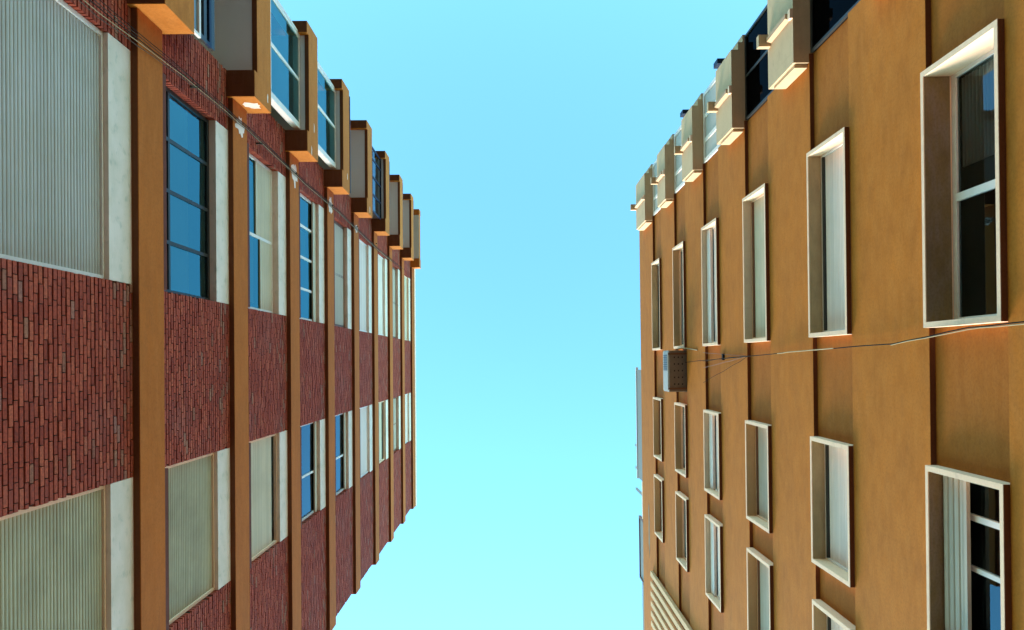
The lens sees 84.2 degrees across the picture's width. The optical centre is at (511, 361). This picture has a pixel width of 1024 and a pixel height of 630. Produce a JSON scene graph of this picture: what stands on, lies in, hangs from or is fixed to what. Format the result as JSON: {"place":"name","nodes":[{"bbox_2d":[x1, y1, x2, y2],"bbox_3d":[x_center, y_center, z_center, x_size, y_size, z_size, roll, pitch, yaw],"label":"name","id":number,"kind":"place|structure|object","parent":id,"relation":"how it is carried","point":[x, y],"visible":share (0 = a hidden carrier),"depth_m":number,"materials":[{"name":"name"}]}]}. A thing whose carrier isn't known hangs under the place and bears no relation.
{"place":"outdoors","nodes":[
{"label":"outdoors","id":0,"kind":"place"},
{"bbox_2d":[279,0,766,629],"label":"sky","id":1,"kind":"structure","parent":0,"point":[522,135],"materials":[{"name":"blue"}]},
{"bbox_3d":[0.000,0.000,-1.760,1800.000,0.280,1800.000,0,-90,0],"label":"ground","id":2,"kind":"structure","parent":0,"visible":0},
{"bbox_2d":[0,0,420,629],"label":"apartment building","id":3,"kind":"structure","parent":2,"relation":"on","point":[206,364],"depth_m":10.60,"materials":[{"name":"red brick"}]},
{"bbox_2d":[0,0,131,283],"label":"window","id":4,"kind":"structure","parent":3,"relation":"in","point":[66,188],"depth_m":7.62,"materials":[{"name":"white metal"}]},
{"bbox_2d":[0,477,133,629],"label":"window","id":5,"kind":"structure","parent":3,"relation":"in","point":[67,563],"depth_m":7.70,"materials":[{"name":"beige paint"}]},
{"bbox_2d":[163,73,228,303],"bbox_3d":[-5.990,-3.014,10.628,0.346,2.400,3.622,0,-90,0],"label":"window","id":6,"kind":"structure","parent":3,"relation":"in","point":[195,147],"depth_m":10.95,"materials":[{"name":"blue glass"}]},
{"bbox_2d":[165,448,230,629],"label":"window","id":7,"kind":"structure","parent":3,"relation":"in","point":[197,490],"depth_m":10.74,"materials":[{"name":"beige paint"}]},
{"bbox_2d":[78,0,401,267],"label":"cable bundle","id":8,"kind":"object","parent":3,"relation":"attached to","point":[286,165],"visible":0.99,"depth_m":10.69,"materials":[{"name":"black rubber"}]},
{"bbox_2d":[247,143,286,315],"bbox_3d":[-5.990,-3.014,13.648,0.346,2.400,3.622,0,-90,0],"label":"window","id":9,"kind":"structure","parent":3,"relation":"in","point":[266,188],"depth_m":13.98,"materials":[{"name":"white metal"}]},
{"bbox_2d":[249,430,287,567],"bbox_3d":[-5.953,3.173,13.648,0.346,2.400,2.767,0,-90,0],"label":"window","id":10,"kind":"structure","parent":3,"relation":"in","point":[268,462],"depth_m":13.88,"materials":[{"name":"beige paint"}]},
{"bbox_2d":[271,0,299,129],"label":"balcony window","id":11,"kind":"structure","parent":3,"relation":"in","point":[277,9],"depth_m":14.27,"materials":[{"name":"blue glass"}]},
{"bbox_2d":[299,186,324,323],"bbox_3d":[-5.990,-3.014,16.668,0.346,2.400,3.622,0,-90,0],"label":"window","id":12,"kind":"structure","parent":3,"relation":"in","point":[311,215],"depth_m":17.17,"materials":[{"name":"blue glass"}]},
{"bbox_2d":[300,419,325,527],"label":"window","id":13,"kind":"structure","parent":3,"relation":"in","point":[312,435],"depth_m":17.21,"materials":[{"name":"blue glass"}]},
{"bbox_2d":[318,62,335,168],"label":"balcony window","id":14,"kind":"structure","parent":3,"relation":"in","point":[323,78],"depth_m":17.45,"materials":[{"name":"blue glass"}]},
{"bbox_2d":[334,220,351,328],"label":"window","id":15,"kind":"structure","parent":3,"relation":"in","point":[342,236],"depth_m":20.22,"materials":[{"name":"white wood"}]},
{"bbox_2d":[335,411,352,500],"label":"window","id":16,"kind":"structure","parent":3,"relation":"in","point":[343,422],"depth_m":20.30,"materials":[{"name":"white metal"}]},
{"bbox_2d":[359,239,371,332],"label":"window","id":17,"kind":"structure","parent":3,"relation":"in","point":[365,251],"depth_m":23.28,"materials":[{"name":"white metal"}]},
{"bbox_2d":[360,405,372,480],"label":"window","id":18,"kind":"structure","parent":3,"relation":"in","point":[366,413],"depth_m":23.28,"materials":[{"name":"white metal"}]},
{"bbox_2d":[372,146,380,219],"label":"balcony window","id":19,"kind":"structure","parent":3,"relation":"in","point":[373,160],"depth_m":23.21,"materials":[{"name":"blue metal"}]},
{"bbox_2d":[378,254,387,336],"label":"window","id":20,"kind":"structure","parent":3,"relation":"in","point":[382,262],"depth_m":26.39,"materials":[{"name":"white metal"}]},
{"bbox_2d":[378,400,387,463],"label":"window","id":21,"kind":"structure","parent":3,"relation":"in","point":[382,406],"depth_m":26.43,"materials":[{"name":"beige paint"}]},
{"bbox_2d":[392,263,399,338],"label":"window","id":22,"kind":"structure","parent":3,"relation":"in","point":[395,272],"depth_m":29.45,"materials":[{"name":"white wood"}]},
{"bbox_2d":[393,396,400,454],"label":"window","id":23,"kind":"structure","parent":3,"relation":"in","point":[397,400],"depth_m":29.45,"materials":[{"name":"white wood"}]},
{"bbox_2d":[404,275,409,340],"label":"window","id":24,"kind":"structure","parent":3,"relation":"in","point":[406,280],"depth_m":32.43,"materials":[{"name":"beige paint"}]},
{"bbox_2d":[405,393,410,443],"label":"window","id":25,"kind":"structure","parent":3,"relation":"in","point":[407,396],"depth_m":32.43,"materials":[{"name":"white metal"}]},
{"bbox_2d":[630,0,1023,629],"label":"apartment building","id":26,"kind":"structure","parent":2,"relation":"on","point":[820,174],"depth_m":9.98,"materials":[{"name":"brown paint"}]},
{"bbox_2d":[635,367,642,518],"bbox_3d":[5.795,3.624,25.875,0.120,1.550,6.750,-1,-90,0],"label":"roof screen","id":27,"kind":"object","parent":26,"relation":"on","point":[638,445],"visible":0.84,"depth_m":25.70,"materials":[{"name":"grey metal"}]},
{"bbox_2d":[639,515,643,629],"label":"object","id":28,"kind":"structure","parent":26,"relation":"on","point":[641,571],"depth_m":25.69,"materials":[{"name":"grey metal"}]},
{"bbox_2d":[651,258,661,349],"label":"window","id":29,"kind":"structure","parent":26,"relation":"in","point":[656,280],"depth_m":22.70,"materials":[{"name":"beige paint"}]},
{"bbox_2d":[652,159,660,215],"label":"balcony window","id":30,"kind":"structure","parent":26,"relation":"in","point":[654,167],"depth_m":22.47,"materials":[{"name":"white glass"}]},
{"bbox_2d":[653,397,663,461],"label":"window","id":31,"kind":"structure","parent":26,"relation":"in","point":[658,440],"depth_m":22.70,"materials":[{"name":"beige paint"}]},
{"bbox_2d":[654,474,664,542],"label":"window","id":32,"kind":"structure","parent":26,"relation":"in","point":[659,520],"depth_m":22.63,"materials":[{"name":"beige paint"}]},
{"bbox_2d":[672,241,686,348],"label":"window","id":33,"kind":"structure","parent":26,"relation":"in","point":[679,251],"depth_m":19.69,"materials":[{"name":"beige paint"}]},
{"bbox_2d":[674,125,684,193],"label":"balcony window","id":34,"kind":"structure","parent":26,"relation":"in","point":[678,183],"depth_m":19.36,"materials":[{"name":"white glass"}]},
{"bbox_2d":[663,348,697,391],"bbox_3d":[5.452,0.260,18.349,0.678,1.861,1.446,-1,-90,0],"label":"air conditioner","id":35,"kind":"object","parent":26,"relation":"attached to","point":[674,371],"visible":0.96,"depth_m":18.61,"materials":[{"name":"metal"}]},
{"bbox_2d":[674,402,687,477],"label":"window","id":36,"kind":"structure","parent":26,"relation":"in","point":[680,409],"depth_m":19.67,"materials":[{"name":"beige paint"}]},
{"bbox_2d":[675,491,689,571],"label":"window","id":37,"kind":"structure","parent":26,"relation":"in","point":[681,500],"depth_m":19.64,"materials":[{"name":"beige paint"}]},
{"bbox_2d":[701,218,719,345],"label":"window","id":38,"kind":"structure","parent":26,"relation":"in","point":[710,273],"depth_m":16.44,"materials":[{"name":"beige paint"}]},
{"bbox_2d":[703,76,720,162],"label":"balcony window","id":39,"kind":"structure","parent":26,"relation":"in","point":[710,147],"depth_m":16.29,"materials":[{"name":"white glass"}]},
{"bbox_2d":[703,410,721,499],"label":"window","id":40,"kind":"structure","parent":26,"relation":"in","point":[712,433],"depth_m":16.42,"materials":[{"name":"beige paint"}]},
{"bbox_2d":[704,514,723,612],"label":"window","id":41,"kind":"structure","parent":26,"relation":"in","point":[713,528],"depth_m":16.40,"materials":[{"name":"beige paint"}]},
{"bbox_2d":[742,183,769,342],"bbox_3d":[5.876,-2.210,13.137,0.548,1.236,3.485,-1,-90,0],"label":"window","id":42,"kind":"structure","parent":26,"relation":"in","point":[755,206],"depth_m":13.48,"materials":[{"name":"beige paint"}]},
{"bbox_2d":[745,420,772,533],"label":"window","id":43,"kind":"structure","parent":26,"relation":"in","point":[758,435],"depth_m":13.52,"materials":[{"name":"beige paint"}]},
{"bbox_2d":[744,5,773,119],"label":"balcony window","id":44,"kind":"structure","parent":26,"relation":"in","point":[757,91],"depth_m":13.20,"materials":[{"name":"black glass"}]},
{"bbox_2d":[746,547,773,629],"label":"window","id":45,"kind":"structure","parent":26,"relation":"in","point":[760,591],"depth_m":13.58,"materials":[{"name":"beige paint"}]},
{"bbox_2d":[806,127,851,336],"bbox_3d":[5.876,-2.210,10.137,0.548,1.236,3.485,-1,-90,0],"label":"window","id":46,"kind":"structure","parent":26,"relation":"in","point":[827,164],"depth_m":10.45,"materials":[{"name":"beige paint"}]},
{"bbox_2d":[810,436,854,587],"bbox_3d":[5.936,2.597,10.137,0.548,1.236,2.380,-1,-90,0],"label":"window","id":47,"kind":"structure","parent":26,"relation":"in","point":[831,461],"depth_m":10.43,"materials":[{"name":"beige paint"}]},
{"bbox_2d":[812,599,855,629],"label":"window","id":48,"kind":"structure","parent":26,"relation":"in","point":[824,617],"depth_m":10.57,"materials":[{"name":"beige paint"}]},
{"bbox_2d":[810,0,859,52],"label":"balcony window","id":49,"kind":"structure","parent":26,"relation":"in","point":[826,16],"depth_m":10.27,"materials":[{"name":"black glass"}]},
{"bbox_2d":[685,321,1023,382],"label":"cable","id":50,"kind":"object","parent":26,"relation":"attached to","point":[925,337],"visible":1,"depth_m":8.17,"materials":[{"name":"black rubber"}]},
{"bbox_2d":[920,19,1007,327],"bbox_3d":[5.876,-2.210,7.137,0.548,1.236,3.485,-1,-90,0],"label":"window","id":51,"kind":"structure","parent":26,"relation":"in","point":[963,118],"depth_m":7.56,"materials":[{"name":"beige paint"}]},
{"bbox_2d":[925,465,1011,629],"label":"window","id":52,"kind":"structure","parent":26,"relation":"in","point":[968,518],"depth_m":7.43,"materials":[{"name":"beige paint"}]}
]}

